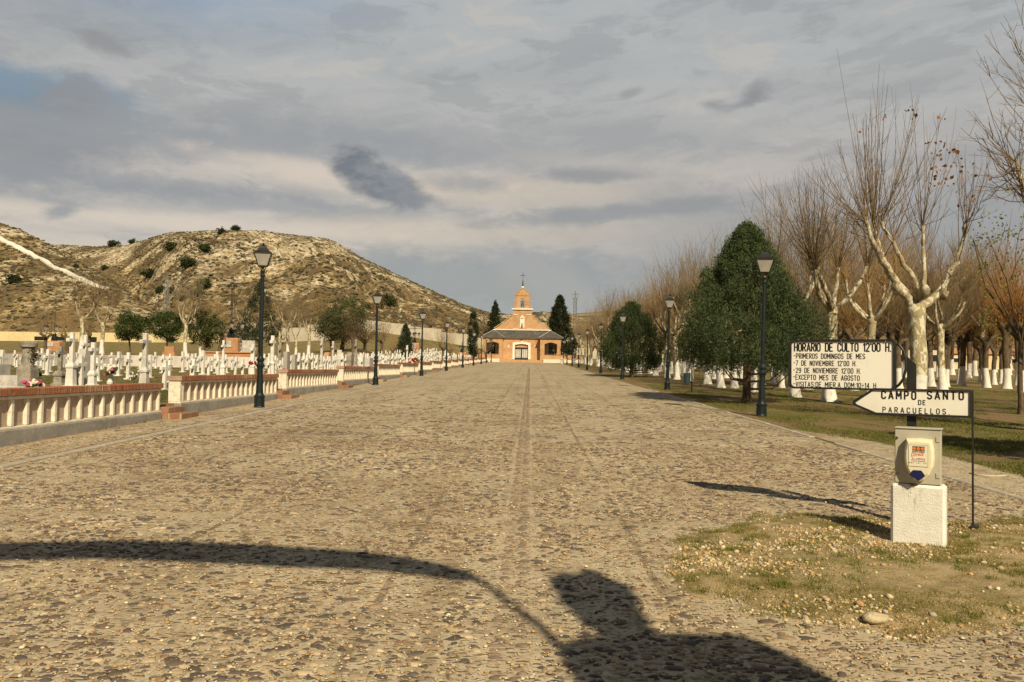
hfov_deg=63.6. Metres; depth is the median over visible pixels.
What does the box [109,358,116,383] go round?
grave cross
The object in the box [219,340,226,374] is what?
memorial cross
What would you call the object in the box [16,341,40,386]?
column monument
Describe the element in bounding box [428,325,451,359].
pollarded tree
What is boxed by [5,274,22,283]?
hill bush
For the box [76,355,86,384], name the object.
grave cross
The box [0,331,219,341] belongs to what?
boundary wall
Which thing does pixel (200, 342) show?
plane tree
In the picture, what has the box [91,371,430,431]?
wall weeds
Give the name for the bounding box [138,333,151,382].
memorial cross
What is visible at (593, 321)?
plane tree
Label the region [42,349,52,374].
grave cross
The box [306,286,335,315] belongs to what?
pollarded tree
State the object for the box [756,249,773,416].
street lamp
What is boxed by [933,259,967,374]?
pollarded tree
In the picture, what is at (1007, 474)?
fallen branch
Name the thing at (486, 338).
street lamp
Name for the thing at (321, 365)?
memorial cross
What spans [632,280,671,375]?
plane tree
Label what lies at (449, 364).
balustrade
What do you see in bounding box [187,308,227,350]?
olive tree
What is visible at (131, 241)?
hill bush
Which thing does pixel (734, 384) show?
plane tree
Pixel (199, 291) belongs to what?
hill bush
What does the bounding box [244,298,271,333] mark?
pollarded tree
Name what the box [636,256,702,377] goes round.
plane tree
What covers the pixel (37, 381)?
flower bouquet
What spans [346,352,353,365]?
headstone
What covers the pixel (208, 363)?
grave cross
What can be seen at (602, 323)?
plane tree
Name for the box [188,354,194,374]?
grave cross
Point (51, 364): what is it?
grave cross
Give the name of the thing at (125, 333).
olive tree
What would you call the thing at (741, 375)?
plane tree
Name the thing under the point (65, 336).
pollarded tree
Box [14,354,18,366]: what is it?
grave cross
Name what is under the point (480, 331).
pollarded tree
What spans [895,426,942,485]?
electric cabinet
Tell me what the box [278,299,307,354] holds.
plane tree
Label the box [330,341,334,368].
memorial cross
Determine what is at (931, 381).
pollarded tree
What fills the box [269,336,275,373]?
memorial cross
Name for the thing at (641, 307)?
plane tree
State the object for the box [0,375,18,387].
headstone
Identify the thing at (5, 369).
headstone
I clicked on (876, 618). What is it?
loose stone
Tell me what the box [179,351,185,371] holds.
grave cross
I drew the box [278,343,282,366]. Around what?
memorial cross
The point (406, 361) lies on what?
memorial cross
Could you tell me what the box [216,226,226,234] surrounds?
hill bush
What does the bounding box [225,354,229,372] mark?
grave cross
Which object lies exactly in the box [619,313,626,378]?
street lamp
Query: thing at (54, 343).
iron cross monument
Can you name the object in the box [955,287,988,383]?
pollarded tree
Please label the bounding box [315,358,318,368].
grave cross
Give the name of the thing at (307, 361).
grave cross
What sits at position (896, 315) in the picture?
pollarded tree
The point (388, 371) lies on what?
balustrade
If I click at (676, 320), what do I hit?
plane tree
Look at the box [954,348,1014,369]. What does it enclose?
outbuilding
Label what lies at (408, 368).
balustrade
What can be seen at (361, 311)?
olive tree
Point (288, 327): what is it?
plane tree
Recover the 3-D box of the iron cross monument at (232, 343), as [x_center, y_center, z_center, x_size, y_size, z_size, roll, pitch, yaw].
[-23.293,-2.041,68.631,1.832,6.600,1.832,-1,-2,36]
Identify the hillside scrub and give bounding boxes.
[0,225,759,349]
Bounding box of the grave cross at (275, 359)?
[274,355,277,373]
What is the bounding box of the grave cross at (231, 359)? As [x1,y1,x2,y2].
[230,356,233,369]
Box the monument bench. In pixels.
[205,351,250,356]
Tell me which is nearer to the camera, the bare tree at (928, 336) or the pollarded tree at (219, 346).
the bare tree at (928, 336)
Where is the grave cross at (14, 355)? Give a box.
[12,350,15,365]
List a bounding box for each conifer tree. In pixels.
[233,279,285,355]
[395,323,416,358]
[483,300,500,353]
[547,294,579,354]
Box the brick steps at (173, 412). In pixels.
[160,406,198,418]
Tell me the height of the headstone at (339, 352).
1.500 m
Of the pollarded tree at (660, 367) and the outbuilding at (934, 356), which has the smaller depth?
the pollarded tree at (660, 367)
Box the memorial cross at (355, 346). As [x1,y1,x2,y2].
[353,339,357,365]
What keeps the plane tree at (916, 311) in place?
on the ground at (644, 379)
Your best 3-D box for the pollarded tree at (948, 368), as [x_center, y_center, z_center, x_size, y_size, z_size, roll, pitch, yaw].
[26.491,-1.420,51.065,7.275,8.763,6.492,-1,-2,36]
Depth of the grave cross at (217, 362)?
38.34 m
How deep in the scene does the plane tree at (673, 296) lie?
55.16 m
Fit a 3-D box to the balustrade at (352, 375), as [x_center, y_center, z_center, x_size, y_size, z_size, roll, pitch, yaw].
[-7.619,1.828,40.795,0.373,1.164,7.654,1,-2,1]
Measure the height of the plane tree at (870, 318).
8.943 m
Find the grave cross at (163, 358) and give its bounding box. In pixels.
[159,355,165,372]
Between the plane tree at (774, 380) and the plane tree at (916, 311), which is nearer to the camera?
the plane tree at (916, 311)
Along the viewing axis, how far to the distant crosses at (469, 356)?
139.66 m
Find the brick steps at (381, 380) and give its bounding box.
[378,377,386,381]
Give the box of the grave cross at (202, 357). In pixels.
[198,350,207,374]
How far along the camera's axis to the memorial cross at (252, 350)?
40.20 m
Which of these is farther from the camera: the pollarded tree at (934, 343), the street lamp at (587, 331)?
the street lamp at (587, 331)
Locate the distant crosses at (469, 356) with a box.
[427,348,472,358]
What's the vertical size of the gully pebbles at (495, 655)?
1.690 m
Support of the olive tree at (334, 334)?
on the ground at (644, 379)
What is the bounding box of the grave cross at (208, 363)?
[205,358,211,374]
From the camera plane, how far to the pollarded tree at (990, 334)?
51.33 m
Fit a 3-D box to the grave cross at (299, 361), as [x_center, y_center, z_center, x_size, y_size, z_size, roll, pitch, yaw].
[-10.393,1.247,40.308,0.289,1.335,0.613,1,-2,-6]
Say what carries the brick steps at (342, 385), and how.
on the ground at (644, 379)
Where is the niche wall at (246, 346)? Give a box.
[242,340,254,351]
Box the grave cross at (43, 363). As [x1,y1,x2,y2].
[41,358,45,369]
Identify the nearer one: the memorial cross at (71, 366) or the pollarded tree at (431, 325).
the memorial cross at (71, 366)
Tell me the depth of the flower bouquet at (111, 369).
27.69 m
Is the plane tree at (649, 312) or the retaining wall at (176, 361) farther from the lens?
the plane tree at (649, 312)
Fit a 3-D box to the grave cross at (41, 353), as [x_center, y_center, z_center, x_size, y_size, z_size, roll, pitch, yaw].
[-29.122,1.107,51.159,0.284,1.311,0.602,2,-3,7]
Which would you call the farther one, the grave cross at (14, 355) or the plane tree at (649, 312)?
the plane tree at (649, 312)
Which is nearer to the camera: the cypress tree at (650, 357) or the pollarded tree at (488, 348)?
the cypress tree at (650, 357)
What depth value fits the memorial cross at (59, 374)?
26.73 m
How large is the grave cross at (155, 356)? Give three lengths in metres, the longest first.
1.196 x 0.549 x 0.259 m
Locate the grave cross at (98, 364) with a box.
[96,358,101,381]
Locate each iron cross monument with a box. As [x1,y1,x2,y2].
[42,294,67,351]
[219,283,245,351]
[410,324,419,352]
[457,346,466,358]
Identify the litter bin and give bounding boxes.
[683,371,692,392]
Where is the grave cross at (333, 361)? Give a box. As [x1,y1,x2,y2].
[332,356,335,368]
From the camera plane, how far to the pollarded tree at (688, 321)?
61.43 m
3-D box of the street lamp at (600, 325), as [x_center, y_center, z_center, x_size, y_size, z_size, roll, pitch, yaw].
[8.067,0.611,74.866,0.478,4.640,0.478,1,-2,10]
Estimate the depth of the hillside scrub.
269.96 m
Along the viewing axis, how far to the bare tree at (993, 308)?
58.97 m
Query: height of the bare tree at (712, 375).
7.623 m
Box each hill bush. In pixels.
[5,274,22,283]
[100,264,108,269]
[107,240,120,245]
[127,238,137,244]
[138,268,153,278]
[155,284,164,292]
[162,241,176,250]
[180,256,197,268]
[191,286,204,295]
[197,277,212,289]
[198,243,210,252]
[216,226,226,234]
[229,225,241,230]
[364,302,375,309]
[382,293,397,306]
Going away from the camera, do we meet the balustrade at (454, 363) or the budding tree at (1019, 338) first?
the budding tree at (1019, 338)
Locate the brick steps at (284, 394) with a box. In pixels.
[276,390,299,398]
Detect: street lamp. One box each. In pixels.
[254,243,271,407]
[372,290,382,384]
[419,309,426,375]
[444,321,449,370]
[461,327,465,367]
[472,332,475,365]
[480,334,482,363]
[485,337,487,362]
[490,338,492,361]
[571,336,573,365]
[577,333,580,366]
[585,328,589,369]
[598,322,603,372]
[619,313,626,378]
[664,294,674,389]
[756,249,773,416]
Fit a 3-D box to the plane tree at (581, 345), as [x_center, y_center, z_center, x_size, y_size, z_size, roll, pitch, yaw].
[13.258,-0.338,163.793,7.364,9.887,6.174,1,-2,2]
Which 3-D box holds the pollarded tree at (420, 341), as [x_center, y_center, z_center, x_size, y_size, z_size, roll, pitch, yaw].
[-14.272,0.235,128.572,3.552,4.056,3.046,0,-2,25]
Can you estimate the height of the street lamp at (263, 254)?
4.640 m
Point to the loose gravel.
(825, 598)
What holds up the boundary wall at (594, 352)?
on the ground at (644, 379)
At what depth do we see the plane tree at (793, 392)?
34.49 m
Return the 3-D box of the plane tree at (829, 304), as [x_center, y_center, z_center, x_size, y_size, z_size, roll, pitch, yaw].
[11.644,-2.446,31.881,7.967,9.797,6.114,2,-2,-22]
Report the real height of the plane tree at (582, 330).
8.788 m
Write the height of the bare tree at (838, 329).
10.163 m
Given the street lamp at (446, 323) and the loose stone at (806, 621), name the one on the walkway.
the street lamp at (446, 323)
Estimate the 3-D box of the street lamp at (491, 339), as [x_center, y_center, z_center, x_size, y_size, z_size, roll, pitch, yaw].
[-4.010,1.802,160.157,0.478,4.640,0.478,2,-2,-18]
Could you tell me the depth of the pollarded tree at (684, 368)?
67.62 m
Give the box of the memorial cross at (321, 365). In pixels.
[319,338,323,368]
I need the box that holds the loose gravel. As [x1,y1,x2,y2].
[655,514,1023,641]
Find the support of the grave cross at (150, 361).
on the ground at (644, 379)
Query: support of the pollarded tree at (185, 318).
on the ground at (644, 379)
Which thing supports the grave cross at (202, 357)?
on the ground at (644, 379)
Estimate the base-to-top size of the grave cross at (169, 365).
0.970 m
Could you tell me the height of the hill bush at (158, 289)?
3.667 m
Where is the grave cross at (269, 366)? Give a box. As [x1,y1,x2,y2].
[267,359,270,373]
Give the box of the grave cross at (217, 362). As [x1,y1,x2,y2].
[215,356,220,374]
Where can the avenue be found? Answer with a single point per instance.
(502, 382)
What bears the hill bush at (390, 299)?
on the ground at (644, 379)
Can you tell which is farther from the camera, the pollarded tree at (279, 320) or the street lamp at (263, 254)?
the pollarded tree at (279, 320)
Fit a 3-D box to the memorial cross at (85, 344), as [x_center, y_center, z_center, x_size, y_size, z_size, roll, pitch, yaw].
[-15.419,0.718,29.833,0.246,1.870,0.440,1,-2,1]
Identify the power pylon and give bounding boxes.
[163,275,171,322]
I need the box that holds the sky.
[0,0,1023,338]
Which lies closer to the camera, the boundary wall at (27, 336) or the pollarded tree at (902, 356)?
the pollarded tree at (902, 356)
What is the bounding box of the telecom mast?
[572,291,578,354]
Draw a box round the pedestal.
[891,482,946,546]
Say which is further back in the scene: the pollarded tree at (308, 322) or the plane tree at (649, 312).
the pollarded tree at (308, 322)
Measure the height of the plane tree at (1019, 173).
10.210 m
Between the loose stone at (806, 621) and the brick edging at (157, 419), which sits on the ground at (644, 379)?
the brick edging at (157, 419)
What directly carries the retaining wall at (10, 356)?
on the ground at (644, 379)
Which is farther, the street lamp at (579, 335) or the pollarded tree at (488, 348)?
the pollarded tree at (488, 348)
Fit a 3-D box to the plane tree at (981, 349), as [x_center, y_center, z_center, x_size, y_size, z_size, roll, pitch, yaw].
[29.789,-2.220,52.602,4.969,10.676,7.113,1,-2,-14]
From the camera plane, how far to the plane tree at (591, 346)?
137.10 m
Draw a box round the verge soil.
[666,515,1023,642]
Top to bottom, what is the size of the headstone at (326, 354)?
1.344 m
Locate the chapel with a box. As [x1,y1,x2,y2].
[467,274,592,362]
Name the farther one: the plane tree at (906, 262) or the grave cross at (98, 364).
the plane tree at (906, 262)
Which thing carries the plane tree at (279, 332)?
on the ground at (644, 379)
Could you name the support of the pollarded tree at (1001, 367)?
on the ground at (644, 379)
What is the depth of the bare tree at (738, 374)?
55.49 m
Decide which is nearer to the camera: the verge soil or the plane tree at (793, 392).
the verge soil
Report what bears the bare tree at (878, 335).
on the ground at (644, 379)
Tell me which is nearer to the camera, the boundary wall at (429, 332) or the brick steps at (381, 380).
the brick steps at (381, 380)
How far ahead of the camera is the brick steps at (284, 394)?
27.44 m
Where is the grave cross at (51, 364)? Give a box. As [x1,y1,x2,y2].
[49,354,53,371]
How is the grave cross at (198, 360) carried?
on the ground at (644, 379)
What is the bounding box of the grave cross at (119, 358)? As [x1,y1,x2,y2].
[114,352,122,375]
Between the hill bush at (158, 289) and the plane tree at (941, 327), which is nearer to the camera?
the plane tree at (941, 327)
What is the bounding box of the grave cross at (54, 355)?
[52,352,56,365]
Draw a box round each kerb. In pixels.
[0,362,493,468]
[648,389,1023,500]
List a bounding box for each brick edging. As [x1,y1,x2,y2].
[4,365,477,463]
[10,367,456,445]
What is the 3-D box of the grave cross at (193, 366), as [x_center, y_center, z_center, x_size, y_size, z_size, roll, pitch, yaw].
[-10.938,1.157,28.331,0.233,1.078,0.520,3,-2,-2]
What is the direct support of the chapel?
on the ground at (644, 379)
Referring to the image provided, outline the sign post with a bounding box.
[788,339,978,528]
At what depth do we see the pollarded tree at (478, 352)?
152.11 m
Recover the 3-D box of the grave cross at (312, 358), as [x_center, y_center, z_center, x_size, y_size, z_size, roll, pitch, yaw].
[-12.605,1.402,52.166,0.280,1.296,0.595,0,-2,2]
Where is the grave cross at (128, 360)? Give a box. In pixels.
[123,352,132,379]
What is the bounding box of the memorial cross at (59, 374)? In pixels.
[50,346,65,385]
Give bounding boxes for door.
[515,347,520,358]
[521,348,527,358]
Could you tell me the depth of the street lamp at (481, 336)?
127.10 m
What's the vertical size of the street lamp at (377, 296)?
4.640 m
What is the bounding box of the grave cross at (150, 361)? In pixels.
[148,355,154,377]
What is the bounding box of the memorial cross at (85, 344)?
[81,335,89,348]
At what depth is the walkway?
17.62 m
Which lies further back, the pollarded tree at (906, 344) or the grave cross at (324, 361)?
the pollarded tree at (906, 344)
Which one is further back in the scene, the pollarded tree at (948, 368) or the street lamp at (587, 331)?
the street lamp at (587, 331)
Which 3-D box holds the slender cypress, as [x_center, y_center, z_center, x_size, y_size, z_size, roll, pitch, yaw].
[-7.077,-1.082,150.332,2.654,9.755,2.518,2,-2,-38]
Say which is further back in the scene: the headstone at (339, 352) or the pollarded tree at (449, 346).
the pollarded tree at (449, 346)
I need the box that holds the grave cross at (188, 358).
[185,354,189,369]
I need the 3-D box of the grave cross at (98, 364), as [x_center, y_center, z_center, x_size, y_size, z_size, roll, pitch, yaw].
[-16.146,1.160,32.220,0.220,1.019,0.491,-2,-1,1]
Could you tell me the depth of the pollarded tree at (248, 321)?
187.27 m
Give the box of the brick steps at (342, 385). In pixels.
[337,382,352,387]
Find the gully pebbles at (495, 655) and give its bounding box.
[486,368,531,681]
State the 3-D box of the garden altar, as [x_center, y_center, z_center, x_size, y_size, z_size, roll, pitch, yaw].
[-25.718,0.829,62.079,0.900,0.850,0.400,1,-2,1]
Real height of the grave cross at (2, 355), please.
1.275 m
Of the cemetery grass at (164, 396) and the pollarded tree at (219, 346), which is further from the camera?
the pollarded tree at (219, 346)
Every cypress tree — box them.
[595,300,672,376]
[668,217,840,403]
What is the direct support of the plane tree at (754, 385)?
on the ground at (644, 379)
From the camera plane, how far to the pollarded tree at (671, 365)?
79.51 m
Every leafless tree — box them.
[338,312,374,351]
[348,311,389,353]
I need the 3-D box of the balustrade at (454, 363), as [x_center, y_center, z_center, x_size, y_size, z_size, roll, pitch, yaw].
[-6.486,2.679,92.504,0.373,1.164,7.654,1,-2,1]
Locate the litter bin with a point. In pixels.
(688, 378)
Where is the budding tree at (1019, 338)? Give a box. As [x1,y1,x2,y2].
[946,184,1023,414]
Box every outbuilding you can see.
[901,343,936,370]
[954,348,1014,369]
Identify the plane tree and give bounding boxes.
[57,259,120,352]
[79,264,136,354]
[168,268,213,355]
[188,290,211,355]
[215,264,271,351]
[257,294,291,355]
[265,279,307,351]
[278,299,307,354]
[290,283,329,356]
[566,318,592,362]
[570,314,587,363]
[571,321,592,363]
[573,321,592,364]
[577,302,617,361]
[580,297,611,366]
[581,322,595,364]
[583,311,601,365]
[585,318,606,365]
[592,280,631,368]
[593,290,630,371]
[593,311,612,367]
[594,305,612,367]
[598,301,633,369]
[613,278,668,373]
[616,286,650,371]
[627,274,660,372]
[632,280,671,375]
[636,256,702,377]
[646,232,728,380]
[647,254,703,379]
[656,265,698,360]
[664,245,739,383]
[673,217,742,387]
[696,249,807,387]
[704,267,749,378]
[706,238,797,391]
[737,171,861,396]
[745,161,929,401]
[765,227,806,383]
[769,204,881,337]
[793,191,934,392]
[803,52,996,388]
[853,219,941,338]
[887,224,1001,389]
[932,230,1022,386]
[960,0,1023,208]
[960,73,1023,173]
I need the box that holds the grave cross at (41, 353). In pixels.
[39,348,45,365]
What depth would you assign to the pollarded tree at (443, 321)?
212.57 m
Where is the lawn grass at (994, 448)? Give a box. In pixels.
[651,386,1023,476]
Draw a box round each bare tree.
[666,311,720,378]
[677,266,743,381]
[756,201,900,338]
[757,243,828,387]
[775,218,900,387]
[790,235,919,390]
[824,210,952,338]
[837,228,980,388]
[871,244,979,340]
[883,225,1023,388]
[917,231,1021,385]
[940,255,1023,365]
[955,240,1023,351]
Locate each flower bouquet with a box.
[22,377,44,386]
[103,364,117,383]
[129,372,138,380]
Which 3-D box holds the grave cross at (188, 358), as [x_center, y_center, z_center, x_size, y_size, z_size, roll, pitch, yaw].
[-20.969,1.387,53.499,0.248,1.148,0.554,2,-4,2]
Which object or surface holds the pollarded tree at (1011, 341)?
on the ground at (644, 379)
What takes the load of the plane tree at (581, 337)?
on the ground at (644, 379)
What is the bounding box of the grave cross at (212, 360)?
[210,357,214,370]
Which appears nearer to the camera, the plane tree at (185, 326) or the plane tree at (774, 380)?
the plane tree at (774, 380)
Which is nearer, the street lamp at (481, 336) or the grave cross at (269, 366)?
the grave cross at (269, 366)
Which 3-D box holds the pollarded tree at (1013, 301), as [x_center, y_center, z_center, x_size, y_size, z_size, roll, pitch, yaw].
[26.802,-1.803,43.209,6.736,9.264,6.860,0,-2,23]
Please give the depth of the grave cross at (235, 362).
40.55 m
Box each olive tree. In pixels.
[111,309,155,352]
[138,309,183,345]
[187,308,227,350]
[309,306,354,351]
[311,294,369,350]
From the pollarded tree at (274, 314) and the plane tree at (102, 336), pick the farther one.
the pollarded tree at (274, 314)
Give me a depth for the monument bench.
65.89 m
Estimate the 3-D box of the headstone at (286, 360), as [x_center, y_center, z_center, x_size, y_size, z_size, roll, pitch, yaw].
[-11.524,1.221,42.242,0.360,1.350,0.600,1,-2,1]
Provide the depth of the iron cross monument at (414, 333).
127.03 m
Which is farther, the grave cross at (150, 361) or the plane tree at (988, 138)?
the grave cross at (150, 361)
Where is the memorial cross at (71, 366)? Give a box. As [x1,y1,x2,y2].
[63,332,77,385]
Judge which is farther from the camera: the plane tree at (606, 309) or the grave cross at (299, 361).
the plane tree at (606, 309)
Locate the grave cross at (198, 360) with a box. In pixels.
[196,356,200,371]
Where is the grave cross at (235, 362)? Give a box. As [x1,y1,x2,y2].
[233,357,238,374]
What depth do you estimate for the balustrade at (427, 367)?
66.64 m
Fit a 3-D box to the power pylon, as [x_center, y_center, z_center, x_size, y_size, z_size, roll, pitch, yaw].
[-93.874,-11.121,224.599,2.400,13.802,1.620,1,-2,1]
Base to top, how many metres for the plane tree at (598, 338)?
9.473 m
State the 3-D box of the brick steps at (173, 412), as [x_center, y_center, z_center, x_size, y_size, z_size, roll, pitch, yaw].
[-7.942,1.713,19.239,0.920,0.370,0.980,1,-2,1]
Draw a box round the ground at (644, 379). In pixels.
[0,223,1023,472]
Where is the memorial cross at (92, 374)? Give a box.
[85,342,98,384]
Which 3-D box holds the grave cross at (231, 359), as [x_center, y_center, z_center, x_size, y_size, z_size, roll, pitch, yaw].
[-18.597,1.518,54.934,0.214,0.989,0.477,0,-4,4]
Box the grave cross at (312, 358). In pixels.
[310,353,314,368]
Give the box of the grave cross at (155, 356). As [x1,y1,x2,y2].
[153,352,157,368]
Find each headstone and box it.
[0,365,10,374]
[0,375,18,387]
[75,349,97,384]
[283,352,289,368]
[291,354,296,368]
[324,352,330,368]
[337,350,341,368]
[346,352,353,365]
[357,356,364,365]
[365,358,372,366]
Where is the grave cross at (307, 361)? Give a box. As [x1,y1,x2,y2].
[304,355,309,368]
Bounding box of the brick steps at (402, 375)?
[400,373,409,376]
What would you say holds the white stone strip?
on the ground at (644, 379)
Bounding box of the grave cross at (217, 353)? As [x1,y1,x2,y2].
[213,351,220,373]
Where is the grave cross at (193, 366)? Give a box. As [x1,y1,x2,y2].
[189,359,196,374]
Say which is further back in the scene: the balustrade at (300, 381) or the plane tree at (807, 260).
the plane tree at (807, 260)
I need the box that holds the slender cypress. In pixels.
[466,309,479,357]
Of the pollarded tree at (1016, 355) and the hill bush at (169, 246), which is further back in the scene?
the hill bush at (169, 246)
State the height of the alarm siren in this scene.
0.364 m
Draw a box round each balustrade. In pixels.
[0,383,163,446]
[167,374,278,411]
[277,369,338,394]
[336,366,373,384]
[373,364,400,378]
[398,362,418,374]
[416,361,432,372]
[430,360,442,369]
[440,360,451,368]
[449,359,458,366]
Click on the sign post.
(855, 364)
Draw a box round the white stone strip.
[0,236,109,288]
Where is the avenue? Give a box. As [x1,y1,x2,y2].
[0,362,1023,681]
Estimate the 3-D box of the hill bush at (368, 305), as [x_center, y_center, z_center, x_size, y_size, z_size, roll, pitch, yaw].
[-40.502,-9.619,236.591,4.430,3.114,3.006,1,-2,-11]
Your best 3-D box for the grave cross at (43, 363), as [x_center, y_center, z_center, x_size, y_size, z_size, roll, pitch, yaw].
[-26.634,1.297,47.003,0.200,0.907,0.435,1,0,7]
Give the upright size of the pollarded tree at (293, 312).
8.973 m
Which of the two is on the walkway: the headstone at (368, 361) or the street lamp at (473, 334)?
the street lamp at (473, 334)
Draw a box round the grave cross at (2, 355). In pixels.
[0,350,7,362]
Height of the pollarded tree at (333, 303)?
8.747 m
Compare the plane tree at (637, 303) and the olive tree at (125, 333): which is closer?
the olive tree at (125, 333)
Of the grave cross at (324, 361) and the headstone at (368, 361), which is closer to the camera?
the grave cross at (324, 361)
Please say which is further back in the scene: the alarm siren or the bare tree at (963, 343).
the bare tree at (963, 343)
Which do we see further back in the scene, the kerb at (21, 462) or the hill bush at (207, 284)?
the hill bush at (207, 284)
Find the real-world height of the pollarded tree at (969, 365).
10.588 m
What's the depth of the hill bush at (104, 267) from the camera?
477.73 m
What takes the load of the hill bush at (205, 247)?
on the ground at (644, 379)
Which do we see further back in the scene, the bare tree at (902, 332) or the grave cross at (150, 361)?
the bare tree at (902, 332)
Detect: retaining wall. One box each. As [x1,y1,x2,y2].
[4,352,123,365]
[124,355,282,367]
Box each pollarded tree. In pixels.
[13,302,62,352]
[42,301,78,352]
[61,305,107,347]
[175,295,203,331]
[193,297,216,325]
[206,290,244,350]
[237,304,258,339]
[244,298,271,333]
[271,296,280,329]
[273,304,290,330]
[284,298,304,327]
[288,299,321,326]
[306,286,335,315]
[323,294,345,314]
[366,291,385,316]
[375,310,398,354]
[386,300,410,322]
[387,333,399,353]
[398,296,416,324]
[414,331,429,349]
[416,306,437,327]
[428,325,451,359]
[436,309,456,331]
[441,329,458,358]
[451,308,469,333]
[476,337,485,357]
[478,314,487,334]
[482,337,494,357]
[591,336,596,363]
[650,279,701,375]
[652,310,673,373]
[654,318,664,371]
[655,311,685,374]
[663,300,717,378]
[837,271,860,338]
[876,245,993,386]
[879,256,920,335]
[896,302,903,370]
[897,265,1003,386]
[902,260,935,376]
[932,331,937,376]
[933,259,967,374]
[952,228,1023,391]
[952,230,1023,388]
[953,253,1022,387]
[954,234,1023,384]
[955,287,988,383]
[964,274,994,377]
[965,295,1011,384]
[969,329,987,382]
[972,336,977,375]
[994,318,1022,383]
[1009,339,1013,374]
[1010,346,1012,370]
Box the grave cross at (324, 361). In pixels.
[323,357,326,368]
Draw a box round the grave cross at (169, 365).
[167,360,172,382]
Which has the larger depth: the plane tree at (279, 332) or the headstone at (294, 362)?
the plane tree at (279, 332)
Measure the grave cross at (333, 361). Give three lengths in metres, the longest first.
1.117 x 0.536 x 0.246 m
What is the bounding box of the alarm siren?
[904,438,934,481]
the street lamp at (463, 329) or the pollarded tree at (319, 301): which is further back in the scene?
the pollarded tree at (319, 301)
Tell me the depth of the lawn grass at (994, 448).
19.74 m
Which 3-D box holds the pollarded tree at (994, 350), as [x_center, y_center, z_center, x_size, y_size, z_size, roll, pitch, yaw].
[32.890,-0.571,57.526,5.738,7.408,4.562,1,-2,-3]
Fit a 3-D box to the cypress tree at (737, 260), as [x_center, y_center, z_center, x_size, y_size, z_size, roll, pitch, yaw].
[8.571,-0.983,29.363,5.693,6.780,5.880,1,-2,1]
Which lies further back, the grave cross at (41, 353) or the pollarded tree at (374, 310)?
the pollarded tree at (374, 310)
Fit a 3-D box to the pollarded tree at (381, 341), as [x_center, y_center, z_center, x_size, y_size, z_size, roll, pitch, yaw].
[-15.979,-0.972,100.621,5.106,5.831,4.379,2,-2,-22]
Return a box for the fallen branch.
[969,472,1008,476]
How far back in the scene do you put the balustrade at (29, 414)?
15.04 m
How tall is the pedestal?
0.675 m
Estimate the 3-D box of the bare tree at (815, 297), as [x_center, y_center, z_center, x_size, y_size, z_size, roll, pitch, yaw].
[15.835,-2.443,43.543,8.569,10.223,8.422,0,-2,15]
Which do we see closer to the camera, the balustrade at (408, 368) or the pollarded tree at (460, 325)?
the balustrade at (408, 368)
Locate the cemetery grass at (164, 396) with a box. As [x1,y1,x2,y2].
[4,364,277,402]
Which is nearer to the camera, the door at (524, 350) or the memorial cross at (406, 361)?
the memorial cross at (406, 361)
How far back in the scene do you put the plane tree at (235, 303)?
74.40 m
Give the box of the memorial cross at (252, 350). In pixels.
[250,344,255,373]
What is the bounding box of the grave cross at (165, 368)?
[159,360,170,389]
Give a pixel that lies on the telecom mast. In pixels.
(575, 294)
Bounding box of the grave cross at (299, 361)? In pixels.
[297,353,300,368]
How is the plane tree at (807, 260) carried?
on the ground at (644, 379)
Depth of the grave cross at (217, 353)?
44.78 m
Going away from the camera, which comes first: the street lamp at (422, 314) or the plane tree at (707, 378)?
the plane tree at (707, 378)
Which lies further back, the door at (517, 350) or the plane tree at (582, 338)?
the door at (517, 350)
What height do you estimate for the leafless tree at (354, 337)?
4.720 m
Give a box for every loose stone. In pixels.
[803,619,810,624]
[862,611,888,624]
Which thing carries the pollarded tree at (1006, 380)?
on the ground at (644, 379)
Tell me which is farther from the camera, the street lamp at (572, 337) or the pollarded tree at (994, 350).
the street lamp at (572, 337)
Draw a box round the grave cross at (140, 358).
[138,353,141,370]
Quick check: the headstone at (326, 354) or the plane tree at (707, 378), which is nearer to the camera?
the plane tree at (707, 378)
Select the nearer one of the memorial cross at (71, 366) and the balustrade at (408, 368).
the memorial cross at (71, 366)
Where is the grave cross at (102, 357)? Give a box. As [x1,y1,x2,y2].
[99,353,104,369]
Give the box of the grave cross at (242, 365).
[240,359,244,373]
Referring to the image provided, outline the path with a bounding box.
[790,429,1023,496]
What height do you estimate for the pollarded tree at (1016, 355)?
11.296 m
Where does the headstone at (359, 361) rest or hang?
on the ground at (644, 379)
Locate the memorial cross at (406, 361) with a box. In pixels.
[405,345,408,362]
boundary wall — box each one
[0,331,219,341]
[281,325,327,341]
[352,320,482,347]
[555,348,687,359]
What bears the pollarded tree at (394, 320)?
on the ground at (644, 379)
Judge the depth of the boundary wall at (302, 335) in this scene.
167.87 m
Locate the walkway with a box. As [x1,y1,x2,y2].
[0,362,491,463]
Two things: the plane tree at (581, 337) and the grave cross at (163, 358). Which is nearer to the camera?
the grave cross at (163, 358)
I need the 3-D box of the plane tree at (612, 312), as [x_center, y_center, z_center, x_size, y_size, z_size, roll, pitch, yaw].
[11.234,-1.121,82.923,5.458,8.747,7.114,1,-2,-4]
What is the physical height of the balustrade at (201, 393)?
1.164 m
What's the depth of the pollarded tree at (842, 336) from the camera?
75.54 m
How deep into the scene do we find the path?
12.23 m
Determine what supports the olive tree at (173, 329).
on the ground at (644, 379)
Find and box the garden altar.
[162,346,176,355]
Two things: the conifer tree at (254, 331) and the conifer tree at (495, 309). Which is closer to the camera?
the conifer tree at (254, 331)

